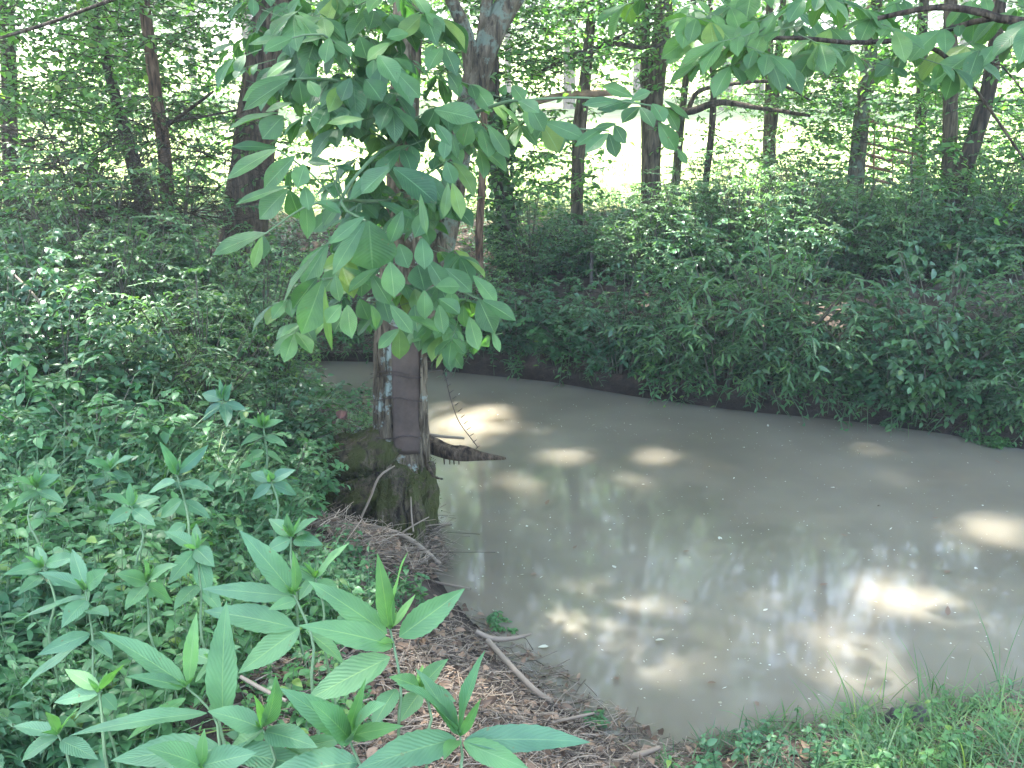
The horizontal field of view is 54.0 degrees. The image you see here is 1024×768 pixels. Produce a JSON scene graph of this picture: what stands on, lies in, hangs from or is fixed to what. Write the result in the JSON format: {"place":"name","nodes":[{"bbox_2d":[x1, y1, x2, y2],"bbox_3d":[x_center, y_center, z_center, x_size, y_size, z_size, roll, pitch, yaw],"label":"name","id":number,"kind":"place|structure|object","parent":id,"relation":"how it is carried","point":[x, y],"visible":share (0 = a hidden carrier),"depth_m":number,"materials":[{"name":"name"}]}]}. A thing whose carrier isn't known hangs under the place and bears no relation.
{"place":"outdoors","nodes":[
{"label":"outdoors","id":0,"kind":"place"},
{"bbox_2d":[0,28,1023,767],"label":"ground","id":1,"kind":"structure","parent":0,"point":[534,368],"depth_m":9.79,"materials":[{"name":"soil"}]},
{"bbox_2d":[12,467,62,570],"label":"weed","id":2,"kind":"object","parent":1,"relation":"on","point":[36,480],"visible":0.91,"depth_m":3.21,"materials":[{"name":"green plant"}]},
{"bbox_2d":[3,546,81,715],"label":"weed","id":3,"kind":"object","parent":1,"relation":"on","point":[40,561],"visible":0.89,"depth_m":2.51,"materials":[{"name":"green plant"}]},
{"bbox_2d":[13,708,97,767],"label":"weed","id":4,"kind":"object","parent":1,"relation":"on","point":[47,733],"visible":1,"depth_m":1.80,"materials":[{"name":"green plant"}]},
{"bbox_2d":[0,247,116,372],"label":"shrub","id":5,"kind":"object","parent":1,"relation":"on","point":[12,332],"visible":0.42,"depth_m":5.42,"materials":[{"name":"green plant"}]},
{"bbox_2d":[16,549,119,767],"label":"weed","id":6,"kind":"object","parent":1,"relation":"on","point":[73,608],"visible":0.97,"depth_m":2.36,"materials":[{"name":"green plant"}]},
{"bbox_2d":[0,149,141,299],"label":"shrub","id":7,"kind":"object","parent":1,"relation":"on","point":[49,218],"visible":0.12,"depth_m":7.31,"materials":[{"name":"green plant"}]},
{"bbox_2d":[0,321,149,418],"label":"shrub","id":8,"kind":"object","parent":1,"relation":"on","point":[26,387],"visible":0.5,"depth_m":4.79,"materials":[{"name":"green plant"}]},
{"bbox_2d":[0,211,169,349],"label":"shrub","id":9,"kind":"object","parent":1,"relation":"on","point":[56,232],"visible":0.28,"depth_m":6.29,"materials":[{"name":"green plant"}]},
{"bbox_2d":[54,664,124,767],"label":"weed","id":10,"kind":"object","parent":1,"relation":"on","point":[88,684],"visible":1,"depth_m":2.02,"materials":[{"name":"green plant"}]},
{"bbox_2d":[0,295,183,420],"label":"shrub","id":11,"kind":"object","parent":1,"relation":"on","point":[105,361],"visible":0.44,"depth_m":5.18,"materials":[{"name":"green plant"}]},
{"bbox_2d":[0,361,197,473],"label":"shrub","id":12,"kind":"object","parent":1,"relation":"on","point":[158,433],"visible":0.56,"depth_m":4.33,"materials":[{"name":"green plant"}]},
{"bbox_2d":[0,0,202,285],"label":"tree","id":13,"kind":"object","parent":1,"relation":"on","point":[8,54],"visible":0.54,"depth_m":8.31,"materials":[{"name":"green plant"}]},
{"bbox_2d":[0,150,203,318],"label":"shrub","id":14,"kind":"object","parent":1,"relation":"on","point":[61,204],"visible":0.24,"depth_m":7.05,"materials":[{"name":"green plant"}]},
{"bbox_2d":[85,449,134,509],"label":"weed","id":15,"kind":"object","parent":1,"relation":"on","point":[106,465],"visible":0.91,"depth_m":3.84,"materials":[{"name":"green plant"}]},
{"bbox_2d":[0,214,238,349],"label":"shrub","id":16,"kind":"object","parent":1,"relation":"on","point":[125,277],"visible":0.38,"depth_m":6.29,"materials":[{"name":"green plant"}]},
{"bbox_2d":[101,483,158,569],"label":"weed","id":17,"kind":"object","parent":1,"relation":"on","point":[141,514],"visible":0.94,"depth_m":3.13,"materials":[{"name":"green plant"}]},
{"bbox_2d":[0,0,275,293],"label":"tree","id":18,"kind":"object","parent":1,"relation":"on","point":[111,92],"visible":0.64,"depth_m":8.19,"materials":[{"name":"green plant"}]},
{"bbox_2d":[116,558,178,733],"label":"weed","id":19,"kind":"object","parent":1,"relation":"on","point":[137,580],"visible":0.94,"depth_m":2.63,"materials":[{"name":"green plant"}]},
{"bbox_2d":[54,221,250,327],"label":"shrub","id":20,"kind":"object","parent":1,"relation":"on","point":[178,284],"visible":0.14,"depth_m":7.31,"materials":[{"name":"green plant"}]},
{"bbox_2d":[47,298,263,425],"bbox_3d":[-2.000,-0.051,5.446,1.117,0.800,1.321,-12,21,-34],"label":"shrub","id":21,"kind":"object","parent":1,"relation":"on","point":[139,354],"visible":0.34,"depth_m":5.38,"materials":[{"name":"green plant"}]},
{"bbox_2d":[114,0,234,89],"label":"tree","id":22,"kind":"object","parent":1,"relation":"on","point":[191,13],"visible":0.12,"depth_m":50.53,"materials":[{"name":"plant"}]},
{"bbox_2d":[149,441,212,550],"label":"weed","id":23,"kind":"object","parent":1,"relation":"on","point":[176,467],"visible":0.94,"depth_m":3.40,"materials":[{"name":"green plant"}]},
{"bbox_2d":[90,278,276,375],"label":"shrub","id":24,"kind":"object","parent":1,"relation":"on","point":[237,333],"visible":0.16,"depth_m":6.47,"materials":[{"name":"green plant"}]},
{"bbox_2d":[70,601,297,767],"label":"weed","id":25,"kind":"object","parent":1,"relation":"on","point":[220,677],"visible":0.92,"depth_m":1.70,"materials":[{"name":"green plant"}]},
{"bbox_2d":[92,143,276,303],"bbox_3d":[-2.744,-1.074,8.293,1.742,1.751,1.590,-12,21,-35],"label":"shrub","id":26,"kind":"object","parent":1,"relation":"on","point":[191,175],"visible":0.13,"depth_m":8.19,"materials":[{"name":"green plant"}]},
{"bbox_2d":[164,524,220,648],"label":"weed","id":27,"kind":"object","parent":1,"relation":"on","point":[199,562],"visible":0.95,"depth_m":2.71,"materials":[{"name":"green plant"}]},
{"bbox_2d":[64,0,321,289],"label":"tree","id":28,"kind":"object","parent":1,"relation":"on","point":[152,68],"visible":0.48,"depth_m":9.52,"materials":[{"name":"green plant"}]},
{"bbox_2d":[88,266,303,436],"bbox_3d":[-1.827,-0.146,5.829,1.156,0.981,1.267,1,17,2],"label":"shrub","id":29,"kind":"object","parent":1,"relation":"on","point":[251,359],"visible":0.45,"depth_m":5.71,"materials":[{"name":"green plant"}]},
{"bbox_2d":[146,729,255,767],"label":"weed","id":30,"kind":"object","parent":1,"relation":"on","point":[178,754],"visible":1,"depth_m":1.55,"materials":[{"name":"green plant"}]},
{"bbox_2d":[120,394,291,479],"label":"shrub","id":31,"kind":"object","parent":1,"relation":"on","point":[245,432],"visible":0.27,"depth_m":5.01,"materials":[{"name":"green plant"}]},
{"bbox_2d":[129,224,296,336],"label":"shrub","id":32,"kind":"object","parent":1,"relation":"on","point":[211,280],"visible":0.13,"depth_m":7.33,"materials":[{"name":"green plant"}]},
{"bbox_2d":[202,379,245,464],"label":"weed","id":33,"kind":"object","parent":1,"relation":"on","point":[228,408],"visible":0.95,"depth_m":4.82,"materials":[{"name":"green plant"}]},
{"bbox_2d":[177,245,339,398],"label":"shrub","id":34,"kind":"object","parent":1,"relation":"on","point":[272,340],"visible":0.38,"depth_m":6.59,"materials":[{"name":"green plant"}]},
{"bbox_2d":[208,675,317,767],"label":"weed","id":35,"kind":"object","parent":1,"relation":"on","point":[247,723],"visible":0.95,"depth_m":1.66,"materials":[{"name":"green plant"}]},
{"bbox_2d":[241,412,286,499],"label":"weed","id":36,"kind":"object","parent":1,"relation":"on","point":[261,421],"visible":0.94,"depth_m":4.41,"materials":[{"name":"green plant"}]},
{"bbox_2d":[203,530,342,733],"bbox_3d":[-0.528,0.752,2.227,0.319,0.885,0.111,2,17,6],"label":"weed","id":37,"kind":"object","parent":1,"relation":"on","point":[279,629],"visible":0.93,"depth_m":2.16,"materials":[{"name":"green plant"}]},
{"bbox_2d":[251,468,296,553],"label":"weed","id":38,"kind":"object","parent":1,"relation":"on","point":[277,477],"visible":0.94,"depth_m":3.88,"materials":[{"name":"green plant"}]},
{"bbox_2d":[209,400,338,480],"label":"shrub","id":39,"kind":"object","parent":1,"relation":"on","point":[295,450],"visible":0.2,"depth_m":5.87,"materials":[{"name":"green plant"}]},
{"bbox_2d":[194,364,356,462],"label":"shrub","id":40,"kind":"object","parent":1,"relation":"on","point":[290,421],"visible":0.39,"depth_m":5.90,"materials":[{"name":"green plant"}]},
{"bbox_2d":[216,438,350,524],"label":"shrub","id":41,"kind":"object","parent":1,"relation":"on","point":[326,482],"visible":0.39,"depth_m":4.95,"materials":[{"name":"green plant"}]},
{"bbox_2d":[236,431,343,522],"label":"shrub","id":42,"kind":"object","parent":1,"relation":"on","point":[325,463],"visible":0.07,"depth_m":5.66,"materials":[{"name":"green plant"}]},
{"bbox_2d":[269,513,322,668],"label":"weed","id":43,"kind":"object","parent":1,"relation":"on","point":[285,529],"visible":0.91,"depth_m":3.16,"materials":[{"name":"green plant"}]},
{"bbox_2d":[184,0,450,280],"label":"tree","id":44,"kind":"object","parent":1,"relation":"on","point":[261,56],"visible":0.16,"depth_m":10.14,"materials":[{"name":"green plant"}]},
{"bbox_2d":[299,543,348,748],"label":"weed","id":45,"kind":"object","parent":1,"relation":"on","point":[308,573],"visible":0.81,"depth_m":2.32,"materials":[{"name":"green plant"}]},
{"bbox_2d":[276,679,402,767],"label":"weed","id":46,"kind":"object","parent":1,"relation":"on","point":[335,724],"visible":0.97,"depth_m":1.62,"materials":[{"name":"green plant"}]},
{"bbox_2d":[298,552,464,736],"bbox_3d":[-0.219,0.770,1.869,0.309,1.047,0.150,-7,18,-23],"label":"weed","id":47,"kind":"object","parent":1,"relation":"on","point":[363,625],"visible":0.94,"depth_m":1.79,"materials":[{"name":"green plant"}]},
{"bbox_2d":[389,659,454,767],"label":"weed","id":48,"kind":"object","parent":1,"relation":"on","point":[412,702],"visible":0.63,"depth_m":1.84,"materials":[{"name":"green plant"}]},
{"bbox_2d":[211,0,637,275],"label":"tree","id":49,"kind":"object","parent":1,"relation":"on","point":[501,185],"visible":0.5,"depth_m":10.18,"materials":[{"name":"green plant"}]},
{"bbox_2d":[205,0,689,563],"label":"hickory tree","id":50,"kind":"object","parent":1,"relation":"on","point":[415,286],"visible":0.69,"depth_m":4.51,"materials":[{"name":"green plant"}]},
{"bbox_2d":[391,326,419,454],"bbox_3d":[-0.582,0.042,5.601,0.179,0.752,0.038,-5,17,-15],"label":"metal sheet","id":51,"kind":"object","parent":50,"relation":"attached to","point":[405,417],"visible":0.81,"depth_m":5.60,"materials":[{"name":"metal"}]},
{"bbox_2d":[429,434,505,464],"bbox_3d":[-0.310,0.394,5.971,0.551,0.167,0.115,6,18,20],"label":"driftwood log","id":52,"kind":"object","parent":50,"relation":"attached to","point":[443,449],"visible":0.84,"depth_m":5.95,"materials":[{"name":"wood"}]},
{"bbox_2d":[357,651,589,767],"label":"weed","id":53,"kind":"object","parent":1,"relation":"on","point":[496,746],"visible":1,"depth_m":1.68,"materials":[{"name":"green plant"}]},
{"bbox_2d":[475,87,487,336],"bbox_3d":[0.000,-6.621,7.254,4.498,13.406,4.564,-5,18,-17],"label":"tree","id":54,"kind":"object","parent":1,"relation":"on","point":[480,220],"visible":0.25,"depth_m":9.13,"materials":[{"name":"brown plant"}]},
{"bbox_2d":[454,269,531,356],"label":"shrub","id":55,"kind":"object","parent":1,"relation":"on","point":[463,328],"visible":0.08,"depth_m":9.21,"materials":[{"name":"green plant"}]},
{"bbox_2d":[432,0,559,92],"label":"tree","id":56,"kind":"object","parent":1,"relation":"on","point":[506,62],"visible":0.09,"depth_m":51.65,"materials":[{"name":"green plant"}]},
{"bbox_2d":[0,176,1023,767],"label":"undergrowth","id":57,"kind":"object","parent":1,"relation":"on","point":[92,538],"visible":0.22,"depth_m":3.51,"materials":[{"name":"green plant"}]},
{"bbox_2d":[0,137,1023,767],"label":"grass","id":58,"kind":"structure","parent":1,"relation":"on","point":[872,743],"depth_m":3.78,"materials":[{"name":"green plant"}]},
{"bbox_2d":[459,276,582,359],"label":"shrub","id":59,"kind":"object","parent":1,"relation":"on","point":[526,310],"visible":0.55,"depth_m":9.03,"materials":[{"name":"green plant"}]},
{"bbox_2d":[26,198,1023,767],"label":"twig drift","id":60,"kind":"object","parent":1,"relation":"on","point":[382,546],"visible":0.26,"depth_m":3.96,"materials":[{"name":"plant"}]},
{"bbox_2d":[485,638,552,702],"bbox_3d":[0.019,1.203,4.226,0.044,0.119,0.407,-14,22,-39],"label":"stick","id":61,"kind":"object","parent":60,"relation":"on","point":[519,675],"visible":0.98,"depth_m":4.20,"materials":[{"name":"grey wood"}]},
{"bbox_2d":[461,188,597,291],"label":"shrub","id":62,"kind":"object","parent":1,"relation":"on","point":[530,268],"visible":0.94,"depth_m":9.92,"materials":[{"name":"green plant"}]},
{"bbox_2d":[516,306,616,361],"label":"shrub","id":63,"kind":"object","parent":1,"relation":"on","point":[551,338],"visible":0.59,"depth_m":8.92,"materials":[{"name":"green plant"}]},
{"bbox_2d":[520,0,623,108],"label":"tree","id":64,"kind":"object","parent":1,"relation":"on","point":[569,88],"visible":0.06,"depth_m":41.27,"materials":[{"name":"green plant"}]},
{"bbox_2d":[524,209,639,276],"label":"shrub","id":65,"kind":"object","parent":1,"relation":"on","point":[585,261],"visible":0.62,"depth_m":10.05,"materials":[{"name":"green plant"}]},
{"bbox_2d":[472,0,711,234],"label":"tree","id":66,"kind":"object","parent":1,"relation":"on","point":[579,120],"visible":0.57,"depth_m":10.93,"materials":[{"name":"green plant"}]},
{"bbox_2d":[552,259,684,378],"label":"shrub","id":67,"kind":"object","parent":1,"relation":"on","point":[590,320],"visible":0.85,"depth_m":8.61,"materials":[{"name":"green plant"}]},
{"bbox_2d":[584,200,694,253],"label":"shrub","id":68,"kind":"object","parent":1,"relation":"on","point":[602,213],"visible":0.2,"depth_m":10.83,"materials":[{"name":"green plant"}]},
{"bbox_2d":[573,190,737,292],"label":"shrub","id":69,"kind":"object","parent":1,"relation":"on","point":[629,273],"visible":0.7,"depth_m":9.55,"materials":[{"name":"green plant"}]},
{"bbox_2d":[513,0,810,222],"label":"tree","id":70,"kind":"object","parent":1,"relation":"on","point":[650,141],"visible":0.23,"depth_m":11.88,"materials":[{"name":"green plant"}]},
{"bbox_2d":[582,271,761,397],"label":"shrub","id":71,"kind":"object","parent":1,"relation":"on","point":[671,346],"visible":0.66,"depth_m":8.36,"materials":[{"name":"green plant"}]},
{"bbox_2d":[667,0,696,204],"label":"tree","id":72,"kind":"object","parent":1,"relation":"on","point":[676,159],"visible":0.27,"depth_m":13.75,"materials":[{"name":"brown plant"}]},
{"bbox_2d":[617,166,755,271],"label":"shrub","id":73,"kind":"object","parent":1,"relation":"on","point":[669,185],"visible":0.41,"depth_m":9.78,"materials":[{"name":"green plant"}]},
{"bbox_2d":[661,149,764,217],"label":"shrub","id":74,"kind":"object","parent":1,"relation":"on","point":[695,177],"visible":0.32,"depth_m":12.18,"materials":[{"name":"green plant"}]},
{"bbox_2d":[597,226,830,399],"bbox_3d":[1.640,-0.547,8.269,1.981,1.455,1.675,-4,17,-12],"label":"shrub","id":75,"kind":"object","parent":1,"relation":"on","point":[700,326],"visible":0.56,"depth_m":8.16,"materials":[{"name":"green plant"}]},
{"bbox_2d":[635,0,794,212],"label":"tree","id":76,"kind":"object","parent":1,"relation":"on","point":[711,135],"visible":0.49,"depth_m":12.23,"materials":[{"name":"green plant"}]},
{"bbox_2d":[637,206,792,297],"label":"shrub","id":77,"kind":"object","parent":1,"relation":"on","point":[702,256],"visible":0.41,"depth_m":9.33,"materials":[{"name":"green plant"}]},
{"bbox_2d":[656,149,831,278],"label":"shrub","id":78,"kind":"object","parent":1,"relation":"on","point":[752,200],"visible":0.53,"depth_m":9.49,"materials":[{"name":"green plant"}]},
{"bbox_2d":[669,0,901,207],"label":"tree","id":79,"kind":"object","parent":1,"relation":"on","point":[770,122],"visible":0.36,"depth_m":13.07,"materials":[{"name":"green plant"}]},
{"bbox_2d":[682,206,918,404],"bbox_3d":[2.178,-0.559,7.979,1.745,1.709,2.064,1,17,3],"label":"shrub","id":80,"kind":"object","parent":1,"relation":"on","point":[748,320],"visible":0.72,"depth_m":7.91,"materials":[{"name":"green plant"}]},
{"bbox_2d":[722,169,884,277],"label":"shrub","id":81,"kind":"object","parent":1,"relation":"on","point":[813,222],"visible":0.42,"depth_m":9.49,"materials":[{"name":"green plant"}]},
{"bbox_2d":[750,141,868,217],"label":"shrub","id":82,"kind":"object","parent":1,"relation":"on","point":[809,162],"visible":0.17,"depth_m":12.67,"materials":[{"name":"green plant"}]},
{"bbox_2d":[597,0,1023,159],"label":"tree","id":83,"kind":"object","parent":1,"relation":"on","point":[740,32],"visible":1,"depth_m":4.31,"materials":[{"name":"green plant"}]},
{"bbox_2d":[719,287,901,404],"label":"shrub","id":84,"kind":"object","parent":1,"relation":"on","point":[784,364],"visible":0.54,"depth_m":7.92,"materials":[{"name":"green plant"}]},
{"bbox_2d":[735,184,896,287],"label":"shrub","id":85,"kind":"object","parent":1,"relation":"on","point":[823,261],"visible":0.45,"depth_m":9.37,"materials":[{"name":"green plant"}]},
{"bbox_2d":[793,165,930,248],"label":"shrub","id":86,"kind":"object","parent":1,"relation":"on","point":[889,181],"visible":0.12,"depth_m":10.55,"materials":[{"name":"green plant"}]},
{"bbox_2d":[771,172,954,288],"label":"shrub","id":87,"kind":"object","parent":1,"relation":"on","point":[864,257],"visible":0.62,"depth_m":9.40,"materials":[{"name":"green plant"}]},
{"bbox_2d":[754,0,997,209],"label":"tree","id":88,"kind":"object","parent":1,"relation":"on","point":[864,97],"visible":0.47,"depth_m":11.53,"materials":[{"name":"green plant"}]},
{"bbox_2d":[829,336,955,416],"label":"shrub","id":89,"kind":"object","parent":1,"relation":"on","point":[864,372],"visible":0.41,"depth_m":7.76,"materials":[{"name":"green plant"}]},
{"bbox_2d":[865,120,921,188],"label":"pipe gate","id":90,"kind":"structure","parent":1,"relation":"on","point":[874,156],"depth_m":13.12,"materials":[{"name":"grey metal"}]},
{"bbox_2d":[805,286,987,427],"bbox_3d":[3.001,-0.272,7.917,1.334,0.990,1.457,12,21,35],"label":"shrub","id":91,"kind":"object","parent":1,"relation":"on","point":[893,359],"visible":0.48,"depth_m":7.64,"materials":[{"name":"green plant"}]},
{"bbox_2d":[822,171,1002,281],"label":"shrub","id":92,"kind":"object","parent":1,"relation":"on","point":[908,219],"visible":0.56,"depth_m":9.30,"materials":[{"name":"green plant"}]},
{"bbox_2d":[830,0,1008,200],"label":"tree","id":93,"kind":"object","parent":1,"relation":"on","point":[921,27],"visible":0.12,"depth_m":13.35,"materials":[{"name":"green plant"}]},
{"bbox_2d":[830,240,1023,429],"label":"shrub","id":94,"kind":"object","parent":1,"relation":"on","point":[941,352],"visible":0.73,"depth_m":7.55,"materials":[{"name":"green plant"}]},
{"bbox_2d":[838,155,1017,262],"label":"shrub","id":95,"kind":"object","parent":1,"relation":"on","point":[915,181],"visible":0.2,"depth_m":9.80,"materials":[{"name":"green plant"}]},
{"bbox_2d":[834,0,1023,252],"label":"tree","id":96,"kind":"object","parent":1,"relation":"on","point":[950,124],"visible":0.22,"depth_m":11.29,"materials":[{"name":"green plant"}]},
{"bbox_2d":[879,187,1023,281],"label":"shrub","id":97,"kind":"object","parent":1,"relation":"on","point":[997,236],"visible":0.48,"depth_m":9.23,"materials":[{"name":"green plant"}]},
{"bbox_2d":[893,0,1023,263],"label":"tree","id":98,"kind":"object","parent":1,"relation":"on","point":[981,116],"visible":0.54,"depth_m":9.79,"materials":[{"name":"green plant"}]},
{"bbox_2d":[897,328,1023,419],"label":"shrub","id":99,"kind":"object","parent":1,"relation":"on","point":[958,390],"visible":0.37,"depth_m":7.46,"materials":[{"name":"green plant"}]},
{"bbox_2d":[915,129,1023,261],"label":"shrub","id":100,"kind":"object","parent":1,"relation":"on","point":[1001,183],"visible":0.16,"depth_m":9.96,"materials":[{"name":"green plant"}]},
{"bbox_2d":[924,243,1023,385],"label":"shrub","id":101,"kind":"object","parent":1,"relation":"on","point":[999,296],"visible":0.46,"depth_m":7.56,"materials":[{"name":"green plant"}]},
{"bbox_2d":[941,302,1023,446],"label":"shrub","id":102,"kind":"object","parent":1,"relation":"on","point":[1011,405],"visible":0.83,"depth_m":7.31,"materials":[{"name":"green plant"}]},
{"bbox_2d":[952,144,1023,270],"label":"shrub","id":103,"kind":"object","parent":1,"relation":"on","point":[1020,207],"visible":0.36,"depth_m":9.59,"materials":[{"name":"green plant"}]},
{"bbox_2d":[14,0,1015,27],"label":"sky","id":104,"kind":"structure","parent":0,"point":[931,25],"materials":[{"name":"white"}]},
{"bbox_2d":[294,361,1023,758],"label":"pond water","id":105,"kind":"structure","parent":0,"point":[584,463],"depth_m":5.79,"materials":[{"name":"liquid"}]},
{"bbox_2d":[954,428,1022,448],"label":"water plant","id":106,"kind":"object","parent":105,"relation":"on","point":[998,442],"visible":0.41,"depth_m":7.47,"materials":[{"name":"green plant"}]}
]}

